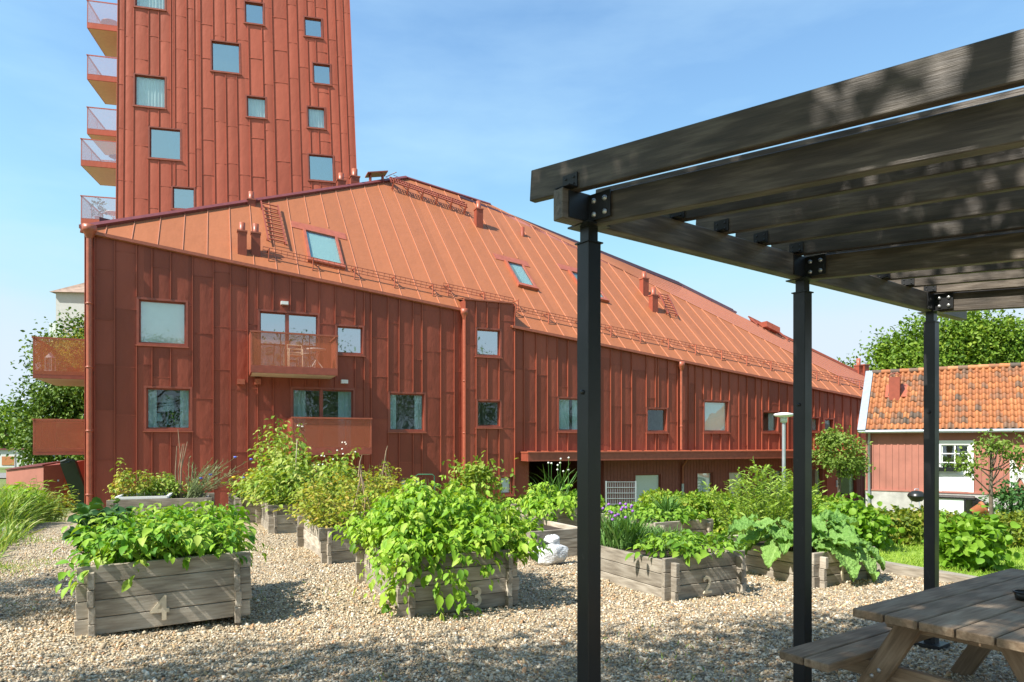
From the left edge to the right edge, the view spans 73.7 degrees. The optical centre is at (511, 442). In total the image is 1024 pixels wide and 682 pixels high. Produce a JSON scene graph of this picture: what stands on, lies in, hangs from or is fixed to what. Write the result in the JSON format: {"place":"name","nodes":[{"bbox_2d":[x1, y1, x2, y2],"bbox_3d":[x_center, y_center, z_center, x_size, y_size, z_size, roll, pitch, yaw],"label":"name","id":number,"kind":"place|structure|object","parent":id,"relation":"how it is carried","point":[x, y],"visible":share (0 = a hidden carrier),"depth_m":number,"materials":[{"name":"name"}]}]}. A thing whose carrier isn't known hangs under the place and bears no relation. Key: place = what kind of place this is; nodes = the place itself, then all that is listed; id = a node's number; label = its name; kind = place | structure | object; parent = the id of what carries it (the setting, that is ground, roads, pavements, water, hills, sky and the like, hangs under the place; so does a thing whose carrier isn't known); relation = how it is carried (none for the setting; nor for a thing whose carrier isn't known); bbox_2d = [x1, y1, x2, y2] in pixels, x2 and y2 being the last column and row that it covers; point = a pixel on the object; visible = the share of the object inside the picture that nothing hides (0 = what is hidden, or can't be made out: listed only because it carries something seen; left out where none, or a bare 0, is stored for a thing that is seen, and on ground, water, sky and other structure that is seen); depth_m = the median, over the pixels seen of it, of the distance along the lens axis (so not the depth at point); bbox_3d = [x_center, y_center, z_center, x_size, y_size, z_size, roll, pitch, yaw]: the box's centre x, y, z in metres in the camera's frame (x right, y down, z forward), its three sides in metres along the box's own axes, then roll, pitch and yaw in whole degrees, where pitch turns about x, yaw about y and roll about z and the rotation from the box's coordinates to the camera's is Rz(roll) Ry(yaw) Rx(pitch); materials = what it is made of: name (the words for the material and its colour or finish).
{"place":"outdoors","nodes":[
{"label":"outdoors","id":0,"kind":"place"},
{"bbox_2d":[0,457,865,521],"bbox_3d":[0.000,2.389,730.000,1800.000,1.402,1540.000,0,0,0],"label":"ground","id":1,"kind":"structure","parent":0,"point":[2,480],"depth_m":40.01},
{"bbox_2d":[0,393,31,447],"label":"street tree","id":2,"kind":"object","parent":1,"relation":"on","point":[5,427],"visible":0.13,"depth_m":70.41,"materials":[{"name":"green plant"}]},
{"bbox_2d":[0,448,54,466],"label":"building","id":3,"kind":"structure","parent":1,"relation":"on","point":[3,457],"depth_m":62.50,"materials":[{"name":"grey paint"}]},
{"bbox_2d":[0,507,62,557],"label":"rough grass","id":4,"kind":"structure","parent":1,"relation":"on","point":[10,527],"depth_m":12.09,"materials":[{"name":"green plant"}]},
{"bbox_2d":[0,482,66,525],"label":"rough grass","id":5,"kind":"structure","parent":1,"relation":"on","point":[7,511],"depth_m":13.37,"materials":[{"name":"green plant"}]},
{"bbox_2d":[0,307,83,465],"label":"bushy tree","id":6,"kind":"object","parent":1,"relation":"on","point":[60,402],"visible":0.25,"depth_m":30.68,"materials":[{"name":"green plant"}]},
{"bbox_2d":[5,460,83,506],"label":"bin shed","id":7,"kind":"structure","parent":1,"relation":"on","point":[42,472],"depth_m":25.39,"materials":[{"name":"metal"}]},
{"bbox_2d":[43,460,83,506],"bbox_3d":[-17.048,1.544,26.050,0.481,1.712,2.056,0,0,-7],"label":"door","id":8,"kind":"structure","parent":7,"relation":"in","point":[53,472],"depth_m":25.32,"materials":[{"name":"wood"}]},
{"bbox_2d":[49,283,83,460],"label":"plaster house","id":9,"kind":"structure","parent":1,"relation":"on","point":[70,296],"depth_m":46.09,"materials":[{"name":"white paint"}]},
{"bbox_2d":[60,458,83,504],"bbox_3d":[-16.166,1.453,25.300,0.560,1.761,0.889,0,0,16],"label":"leaning board","id":10,"kind":"object","parent":1,"relation":"on","point":[72,472],"visible":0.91,"depth_m":25.17,"materials":[{"name":"black plastic"}]},
{"bbox_2d":[80,0,356,223],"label":"tower block","id":11,"kind":"structure","parent":1,"relation":"on","point":[218,101],"depth_m":37.30,"materials":[{"name":"metal"}]},
{"bbox_2d":[132,73,166,109],"bbox_3d":[-19.295,-18.701,36.425,1.666,1.786,0.310,0,0,-13],"label":"window","id":12,"kind":"structure","parent":11,"relation":"in","point":[149,91],"depth_m":36.48,"materials":[{"name":"blue glass"}]},
{"bbox_2d":[133,0,166,11],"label":"window","id":13,"kind":"structure","parent":11,"relation":"in","point":[160,5],"depth_m":36.49,"materials":[{"name":"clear glass"}]},
{"bbox_2d":[147,126,181,161],"bbox_3d":[-18.559,-15.982,36.557,1.712,1.761,0.235,0,0,-13],"label":"window","id":14,"kind":"structure","parent":11,"relation":"in","point":[164,143],"depth_m":36.60,"materials":[{"name":"blue"}]},
{"bbox_2d":[170,185,195,209],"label":"window","id":15,"kind":"structure","parent":11,"relation":"in","point":[182,197],"depth_m":36.80,"materials":[{"name":"blue"}]},
{"bbox_2d":[210,39,241,74],"bbox_3d":[-15.599,-20.998,37.240,1.617,1.760,0.235,0,0,-13],"label":"window","id":16,"kind":"structure","parent":11,"relation":"in","point":[225,56],"depth_m":37.29,"materials":[{"name":"blue"}]},
{"bbox_2d":[243,0,264,25],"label":"window","id":17,"kind":"structure","parent":11,"relation":"in","point":[253,10],"depth_m":37.60,"materials":[{"name":"blue"}]},
{"bbox_2d":[245,94,267,119],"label":"window","id":18,"kind":"structure","parent":11,"relation":"in","point":[256,106],"depth_m":37.69,"materials":[{"name":"blue glass"}]},
{"bbox_2d":[303,15,323,38],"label":"window","id":19,"kind":"structure","parent":11,"relation":"in","point":[312,26],"depth_m":38.30,"materials":[{"name":"blue"}]},
{"bbox_2d":[306,105,326,129],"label":"window","id":20,"kind":"structure","parent":11,"relation":"in","point":[316,115],"depth_m":38.40,"materials":[{"name":"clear glass"}]},
{"bbox_2d":[307,153,335,182],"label":"window","id":21,"kind":"structure","parent":11,"relation":"in","point":[321,168],"depth_m":38.41,"materials":[{"name":"blue glass"}]},
{"bbox_2d":[312,62,331,85],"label":"window","id":22,"kind":"structure","parent":11,"relation":"in","point":[321,72],"depth_m":38.41,"materials":[{"name":"blue"}]},
{"bbox_2d":[32,168,869,509],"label":"apartment building","id":23,"kind":"structure","parent":1,"relation":"on","point":[438,324],"depth_m":26.31,"materials":[{"name":"metal"}]},
{"bbox_2d":[43,327,83,371],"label":"potted plant","id":24,"kind":"object","parent":23,"relation":"on","point":[74,368],"visible":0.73,"depth_m":24.35,"materials":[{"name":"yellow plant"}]},
{"bbox_2d":[135,297,188,347],"bbox_3d":[-11.474,-3.930,22.427,1.567,1.581,0.235,0,0,-24],"label":"window","id":25,"kind":"structure","parent":23,"relation":"in","point":[160,322],"depth_m":22.48,"materials":[{"name":"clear glass"}]},
{"bbox_2d":[157,395,177,424],"bbox_3d":[-11.637,-1.107,23.073,0.628,0.998,0.628,0,0,0],"label":"table lamp","id":26,"kind":"object","parent":23,"relation":"in","point":[170,401],"visible":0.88,"depth_m":22.90,"materials":[{"name":"white paint"}]},
{"bbox_2d":[143,386,192,431],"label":"window","id":27,"kind":"structure","parent":23,"relation":"in","point":[183,394],"depth_m":22.64,"materials":[{"name":"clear glass"}]},
{"bbox_2d":[258,309,319,367],"bbox_3d":[-7.851,-3.518,24.027,2.080,2.200,0.190,0,0,-24],"label":"window","id":28,"kind":"structure","parent":23,"relation":"in","point":[268,320],"depth_m":23.99,"materials":[{"name":"blue"}]},
{"bbox_2d":[290,386,355,456],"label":"window","id":29,"kind":"structure","parent":23,"relation":"in","point":[304,401],"depth_m":24.89,"materials":[{"name":"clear glass"}]},
{"bbox_2d":[335,324,365,356],"bbox_3d":[-5.910,-3.715,24.846,1.107,1.140,0.235,0,0,-24],"label":"window","id":30,"kind":"structure","parent":23,"relation":"in","point":[350,337],"depth_m":24.90,"materials":[{"name":"blue"}]},
{"bbox_2d":[387,391,426,432],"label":"window","id":31,"kind":"structure","parent":23,"relation":"in","point":[406,410],"depth_m":26.00,"materials":[{"name":"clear glass"}]},
{"bbox_2d":[475,327,502,358],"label":"window","id":32,"kind":"structure","parent":23,"relation":"in","point":[488,341],"depth_m":26.65,"materials":[{"name":"blue"}]},
{"bbox_2d":[475,399,502,428],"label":"window","id":33,"kind":"structure","parent":23,"relation":"in","point":[488,411],"depth_m":27.34,"materials":[{"name":"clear glass"}]},
{"bbox_2d":[499,475,514,496],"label":"window","id":34,"kind":"structure","parent":23,"relation":"in","point":[505,484],"depth_m":26.95,"materials":[{"name":"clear glass"}]},
{"bbox_2d":[557,396,576,432],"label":"window","id":35,"kind":"structure","parent":23,"relation":"in","point":[566,406],"depth_m":28.22,"materials":[{"name":"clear glass"}]},
{"bbox_2d":[634,473,661,505],"bbox_3d":[6.005,2.160,30.324,1.445,1.623,0.190,0,0,-23],"label":"window","id":36,"kind":"structure","parent":23,"relation":"in","point":[645,481],"depth_m":30.36,"materials":[{"name":"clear glass"}]},
{"bbox_2d":[645,407,668,433],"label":"window","id":37,"kind":"structure","parent":23,"relation":"in","point":[656,417],"depth_m":30.37,"materials":[{"name":"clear glass"}]},
{"bbox_2d":[696,471,713,493],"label":"window","id":38,"kind":"structure","parent":23,"relation":"in","point":[707,476],"depth_m":31.66,"materials":[{"name":"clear glass"}]},
{"bbox_2d":[703,400,730,433],"bbox_3d":[9.287,-1.183,31.127,1.548,1.533,0.235,0,0,-24],"label":"window","id":39,"kind":"structure","parent":23,"relation":"in","point":[716,413],"depth_m":31.23,"materials":[{"name":"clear glass"}]},
{"bbox_2d":[761,410,780,433],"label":"window","id":40,"kind":"structure","parent":23,"relation":"in","point":[769,423],"depth_m":32.60,"materials":[{"name":"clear glass"}]},
{"bbox_2d":[812,467,822,496],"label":"window","id":41,"kind":"structure","parent":23,"relation":"in","point":[816,478],"depth_m":34.54,"materials":[{"name":"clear glass"}]},
{"bbox_2d":[826,465,837,496],"bbox_3d":[16.291,2.075,34.672,0.821,1.950,0.100,0,0,-24],"label":"entrance door","id":42,"kind":"structure","parent":23,"relation":"in","point":[831,482],"depth_m":34.64,"materials":[{"name":"wood"}]},
{"bbox_2d":[840,467,857,496],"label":"window","id":43,"kind":"structure","parent":23,"relation":"in","point":[849,486],"depth_m":35.57,"materials":[{"name":"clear glass"}]},
{"bbox_2d":[605,481,636,512],"bbox_3d":[3.909,2.237,24.500,1.112,1.727,0.050,0,0,0],"label":"fence","id":44,"kind":"object","parent":1,"relation":"on","point":[622,487],"visible":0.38,"depth_m":24.48,"materials":[{"name":"metal"}]},
{"bbox_2d":[774,412,792,488],"bbox_3d":[7.566,1.052,19.000,0.540,3.795,0.540,0,0,0],"label":"yard lamp","id":45,"kind":"object","parent":1,"relation":"on","point":[783,418],"visible":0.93,"depth_m":18.96,"materials":[{"name":"metal"}]},
{"bbox_2d":[812,422,875,495],"bbox_3d":[9.552,1.127,20.014,1.721,3.455,1.822,0,0,-24],"label":"lollipop tree","id":46,"kind":"object","parent":1,"relation":"on","point":[834,440],"visible":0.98,"depth_m":19.82,"materials":[{"name":"green plant"}]},
{"bbox_2d":[848,309,1023,370],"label":"tree","id":47,"kind":"object","parent":1,"relation":"on","point":[974,338],"visible":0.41,"depth_m":51.42,"materials":[{"name":"green plant"}]},
{"bbox_2d":[857,362,1023,517],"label":"wooden house","id":48,"kind":"structure","parent":1,"relation":"on","point":[974,400],"depth_m":28.09,"materials":[{"name":"red wood"}]},
{"bbox_2d":[939,442,971,474],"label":"window","id":49,"kind":"structure","parent":48,"relation":"in","point":[944,447],"depth_m":27.49,"materials":[{"name":"white paint"}]},
{"bbox_2d":[939,440,973,491],"bbox_3d":[17.667,0.967,27.230,1.241,2.123,0.105,0,0,34],"label":"door","id":50,"kind":"structure","parent":48,"relation":"in","point":[951,483],"depth_m":27.17,"materials":[{"name":"white paint"}]},
{"bbox_2d":[939,496,965,513],"bbox_3d":[16.695,2.593,26.092,1.081,1.051,0.120,0,0,34],"label":"cold frame","id":51,"kind":"object","parent":1,"relation":"on","point":[951,504],"visible":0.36,"depth_m":26.00,"materials":[{"name":"white glass"}]},
{"bbox_2d":[944,429,1023,514],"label":"young apple tree","id":52,"kind":"object","parent":1,"relation":"on","point":[991,448],"visible":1,"depth_m":14.48,"materials":[{"name":"green plant"}]},
{"bbox_2d":[978,475,1023,513],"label":"shrub","id":53,"kind":"object","parent":1,"relation":"on","point":[1011,496],"visible":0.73,"depth_m":18.97,"materials":[{"name":"green plant"}]},
{"bbox_2d":[0,511,1017,681],"bbox_3d":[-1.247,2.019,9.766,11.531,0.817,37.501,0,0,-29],"label":"gravel yard","id":54,"kind":"structure","parent":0,"point":[58,525],"depth_m":6.00,"materials":[{"name":"beige gravel"}]},
{"bbox_2d":[38,488,80,521],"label":"tall weed","id":55,"kind":"object","parent":54,"relation":"on","point":[63,508],"visible":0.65,"depth_m":15.61,"materials":[{"name":"green plant"}]},
{"bbox_2d":[0,537,269,609],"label":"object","id":56,"kind":"object","parent":54,"relation":"on","point":[18,566],"visible":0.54,"depth_m":9.08,"materials":[{"name":"green plant"}]},
{"bbox_2d":[106,493,214,517],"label":"planter box","id":57,"kind":"object","parent":54,"relation":"on","point":[166,502],"visible":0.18,"depth_m":14.42,"materials":[{"name":"wood"}]},
{"bbox_2d":[102,458,159,499],"bbox_3d":[-8.457,0.852,15.234,1.110,1.052,1.155,0,0,-26],"label":"currant cane","id":58,"kind":"object","parent":57,"relation":"on","point":[122,481],"visible":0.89,"depth_m":14.99,"materials":[{"name":"yellow plant"}]},
{"bbox_2d":[115,492,172,498],"bbox_3d":[-7.972,1.150,14.846,1.000,0.050,1.200,0,0,-22],"label":"cold frame","id":59,"kind":"object","parent":57,"relation":"on","point":[145,496],"visible":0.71,"depth_m":14.56,"materials":[{"name":"white paint"}]},
{"bbox_2d":[134,470,209,498],"bbox_3d":[-7.791,0.984,15.633,1.672,0.710,0.971,0,0,-26],"label":"oregano","id":60,"kind":"object","parent":57,"relation":"on","point":[166,483],"visible":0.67,"depth_m":15.45,"materials":[{"name":"green plant"}]},
{"bbox_2d":[175,432,187,497],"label":"dry stalk","id":61,"kind":"object","parent":57,"relation":"on","point":[180,481],"visible":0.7,"depth_m":15.55,"materials":[{"name":"brown plant"}]},
{"bbox_2d":[183,455,252,497],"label":"cornflower","id":62,"kind":"object","parent":57,"relation":"on","point":[195,494],"visible":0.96,"depth_m":15.40,"materials":[{"name":"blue plant"}]},
{"bbox_2d":[74,534,251,636],"bbox_3d":[-3.401,1.362,6.787,1.421,0.684,1.647,0,0,-25],"label":"planter box","id":63,"kind":"object","parent":54,"relation":"on","point":[160,592],"visible":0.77,"depth_m":6.09,"materials":[{"name":"wood"}]},
{"bbox_2d":[62,497,134,563],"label":"kale plant","id":64,"kind":"object","parent":63,"relation":"on","point":[83,510],"visible":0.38,"depth_m":6.53,"materials":[{"name":"green plant"}]},
{"bbox_2d":[52,500,272,597],"bbox_3d":[-3.385,0.958,6.842,1.870,0.750,2.070,0,0,-23],"label":"bean plant","id":65,"kind":"object","parent":63,"relation":"on","point":[165,535],"visible":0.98,"depth_m":6.19,"materials":[{"name":"green plant"}]},
{"bbox_2d":[228,493,258,522],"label":"planter box","id":66,"kind":"object","parent":54,"relation":"on","point":[250,507],"visible":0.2,"depth_m":14.47,"materials":[{"name":"wood"}]},
{"bbox_2d":[221,472,272,504],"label":"leafy bush","id":67,"kind":"object","parent":66,"relation":"on","point":[238,492],"visible":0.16,"depth_m":15.09,"materials":[{"name":"green plant"}]},
{"bbox_2d":[255,498,343,533],"bbox_3d":[-4.204,1.405,13.393,1.364,0.570,1.994,0,0,-27],"label":"planter box","id":68,"kind":"object","parent":54,"relation":"on","point":[272,522],"visible":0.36,"depth_m":12.42,"materials":[{"name":"wood"}]},
{"bbox_2d":[247,416,308,504],"bbox_3d":[-4.642,0.344,13.862,1.289,1.758,1.902,0,0,-41],"label":"raspberry cane","id":69,"kind":"object","parent":68,"relation":"on","point":[280,442],"visible":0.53,"depth_m":13.74,"materials":[{"name":"green plant"}]},
{"bbox_2d":[228,447,372,511],"bbox_3d":[-4.080,0.677,13.385,2.549,1.246,3.105,0,0,-27],"label":"raspberry bush","id":70,"kind":"object","parent":68,"relation":"on","point":[285,488],"visible":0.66,"depth_m":12.78,"materials":[{"name":"green plant"}]},
{"bbox_2d":[314,442,360,485],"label":"raspberry branch","id":71,"kind":"object","parent":70,"relation":"attached to","point":[343,458],"visible":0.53,"depth_m":13.19,"materials":[{"name":"green plant"}]},
{"bbox_2d":[297,513,366,564],"bbox_3d":[-2.400,1.435,10.387,1.410,0.534,1.942,0,0,-27],"label":"planter box","id":72,"kind":"object","parent":54,"relation":"on","point":[324,546],"visible":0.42,"depth_m":9.44,"materials":[{"name":"wood"}]},
{"bbox_2d":[273,459,434,530],"bbox_3d":[-2.331,0.765,10.466,2.334,1.057,2.633,0,0,-31],"label":"yellow bush","id":73,"kind":"object","parent":72,"relation":"on","point":[320,505],"visible":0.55,"depth_m":10.13,"materials":[{"name":"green plant"}]},
{"bbox_2d":[355,537,518,617],"bbox_3d":[-0.881,1.409,7.522,1.312,0.619,1.790,0,0,-27],"label":"planter box","id":74,"kind":"object","parent":54,"relation":"on","point":[504,592],"visible":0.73,"depth_m":6.87,"materials":[{"name":"wood"}]},
{"bbox_2d":[328,475,552,620],"bbox_3d":[-0.803,1.101,7.556,2.072,1.507,2.628,0,0,-23],"label":"potato plant","id":75,"kind":"object","parent":74,"relation":"on","point":[412,524],"visible":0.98,"depth_m":6.92,"materials":[{"name":"green plant"}]},
{"bbox_2d":[438,451,524,513],"bbox_3d":[-0.636,1.078,13.547,1.785,1.846,1.264,0,0,0],"label":"guelder bush","id":76,"kind":"object","parent":54,"relation":"on","point":[478,472],"visible":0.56,"depth_m":13.39,"materials":[{"name":"green plant"}]},
{"bbox_2d":[512,517,576,560],"bbox_3d":[0.459,1.492,10.648,1.266,0.462,1.697,0,0,-27],"label":"planter box","id":77,"kind":"object","parent":54,"relation":"on","point":[566,534],"visible":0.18,"depth_m":10.00,"materials":[{"name":"wood"}]},
{"bbox_2d":[506,515,543,538],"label":"young seedling","id":78,"kind":"object","parent":77,"relation":"on","point":[527,523],"visible":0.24,"depth_m":10.39,"materials":[{"name":"green plant"}]},
{"bbox_2d":[533,534,568,565],"bbox_3d":[0.524,1.471,9.284,0.496,0.442,0.328,0,0,0],"label":"plastic sack","id":79,"kind":"object","parent":54,"relation":"on","point":[559,551],"visible":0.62,"depth_m":9.18,"materials":[{"name":"plastic"}]},
{"bbox_2d":[510,504,602,525],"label":"planter box","id":80,"kind":"object","parent":54,"relation":"on","point":[563,518],"visible":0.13,"depth_m":11.92,"materials":[{"name":"wood"}]},
{"bbox_2d":[522,457,576,506],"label":"onion plant","id":81,"kind":"object","parent":80,"relation":"on","point":[564,492],"visible":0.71,"depth_m":12.46,"materials":[{"name":"green plant"}]},
{"bbox_2d":[500,480,614,521],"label":"potato plant","id":82,"kind":"object","parent":80,"relation":"on","point":[535,503],"visible":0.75,"depth_m":12.06,"materials":[{"name":"green plant"}]},
{"bbox_2d":[601,513,712,545],"bbox_3d":[2.404,1.495,11.556,1.205,0.504,1.692,0,0,-27],"label":"planter box","id":83,"kind":"object","parent":54,"relation":"on","point":[705,526],"visible":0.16,"depth_m":10.96,"materials":[{"name":"wood"}]},
{"bbox_2d":[604,501,706,527],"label":"salad greens","id":84,"kind":"object","parent":83,"relation":"on","point":[683,513],"visible":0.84,"depth_m":11.10,"materials":[{"name":"green plant"}]},
{"bbox_2d":[646,493,684,520],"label":"chives","id":85,"kind":"object","parent":83,"relation":"on","point":[666,505],"visible":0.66,"depth_m":11.25,"materials":[{"name":"green plant"}]},
{"bbox_2d":[601,544,746,600],"bbox_3d":[1.728,1.447,8.039,1.180,0.494,1.743,0,0,-27],"label":"planter box","id":86,"kind":"object","parent":54,"relation":"on","point":[669,577],"visible":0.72,"depth_m":7.44,"materials":[{"name":"wood"}]},
{"bbox_2d":[568,502,663,549],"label":"chives","id":87,"kind":"object","parent":86,"relation":"on","point":[619,533],"visible":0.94,"depth_m":8.11,"materials":[{"name":"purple plant"}]},
{"bbox_2d":[628,520,685,550],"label":"plant","id":88,"kind":"object","parent":86,"relation":"on","point":[653,530],"visible":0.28,"depth_m":8.18,"materials":[{"name":"green plant"}]},
{"bbox_2d":[625,528,759,566],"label":"strawberry plant","id":89,"kind":"object","parent":86,"relation":"on","point":[683,544],"visible":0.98,"depth_m":7.51,"materials":[{"name":"green plant"}]},
{"bbox_2d":[530,29,1023,681],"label":"pergola","id":90,"kind":"object","parent":54,"relation":"on","point":[922,211],"visible":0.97,"depth_m":3.35,"materials":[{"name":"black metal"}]},
{"bbox_2d":[718,535,873,587],"bbox_3d":[3.647,1.518,8.908,1.119,0.461,1.746,0,0,-27],"label":"planter box","id":91,"kind":"object","parent":54,"relation":"on","point":[827,570],"visible":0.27,"depth_m":8.35,"materials":[{"name":"wood"}]},
{"bbox_2d":[701,459,831,534],"bbox_3d":[3.666,0.786,9.899,1.482,1.200,1.482,0,0,-31],"label":"willow herb","id":92,"kind":"object","parent":91,"relation":"on","point":[786,507],"visible":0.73,"depth_m":9.85,"materials":[{"name":"green plant"}]},
{"bbox_2d":[727,509,885,582],"bbox_3d":[3.701,1.244,8.667,1.803,0.805,1.510,0,0,20],"label":"rhubarb","id":93,"kind":"object","parent":91,"relation":"on","point":[840,539],"visible":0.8,"depth_m":8.34,"materials":[{"name":"green plant"}]},
{"bbox_2d":[780,568,1023,681],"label":"picnic table","id":94,"kind":"object","parent":54,"relation":"on","point":[982,617],"visible":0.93,"depth_m":3.78,"materials":[{"name":"wood"}]},
{"bbox_2d":[876,561,978,582],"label":"timber kerb","id":95,"kind":"structure","parent":54,"relation":"on","point":[899,569],"depth_m":8.40,"materials":[{"name":"beige wood"}]},
{"bbox_2d":[0,0,1023,420],"label":"sky","id":96,"kind":"structure","parent":0,"point":[471,98],"materials":[{"name":"blue"}]},
{"bbox_2d":[713,522,1023,575],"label":"lawn","id":97,"kind":"structure","parent":0,"point":[915,552],"depth_m":10.11,"materials":[{"name":"green plant"}]},
{"bbox_2d":[636,487,846,534],"bbox_3d":[4.088,1.257,12.285,3.577,0.937,1.246,0,0,20],"label":"hedge","id":98,"kind":"object","parent":97,"relation":"on","point":[699,501],"visible":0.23,"depth_m":12.18,"materials":[{"name":"green plant"}]},
{"bbox_2d":[713,495,780,534],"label":"leafy shrub","id":99,"kind":"object","parent":97,"relation":"on","point":[735,516],"visible":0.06,"depth_m":11.23,"materials":[{"name":"green plant"}]},
{"bbox_2d":[813,492,881,520],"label":"leafy shrub","id":100,"kind":"object","parent":97,"relation":"on","point":[848,504],"visible":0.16,"depth_m":10.65,"materials":[{"name":"green plant"}]},
{"bbox_2d":[821,503,904,548],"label":"leafy shrub","id":101,"kind":"object","parent":97,"relation":"on","point":[875,531],"visible":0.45,"depth_m":10.26,"materials":[{"name":"green plant"}]},
{"bbox_2d":[867,503,1023,548],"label":"hedge","id":102,"kind":"object","parent":97,"relation":"on","point":[905,518],"visible":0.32,"depth_m":10.99,"materials":[{"name":"green plant"}]},
{"bbox_2d":[921,505,1021,570],"bbox_3d":[5.992,1.319,8.866,1.022,1.008,1.017,0,0,-44],"label":"currant bush","id":103,"kind":"object","parent":97,"relation":"on","point":[971,541],"visible":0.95,"depth_m":8.70,"materials":[{"name":"green plant"}]},
{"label":"planter box","id":104,"kind":"object","parent":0,"visible":0},
{"bbox_2d":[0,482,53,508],"bbox_3d":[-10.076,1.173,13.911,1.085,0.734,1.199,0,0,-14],"label":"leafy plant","id":105,"kind":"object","parent":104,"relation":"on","point":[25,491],"visible":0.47,"depth_m":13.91,"materials":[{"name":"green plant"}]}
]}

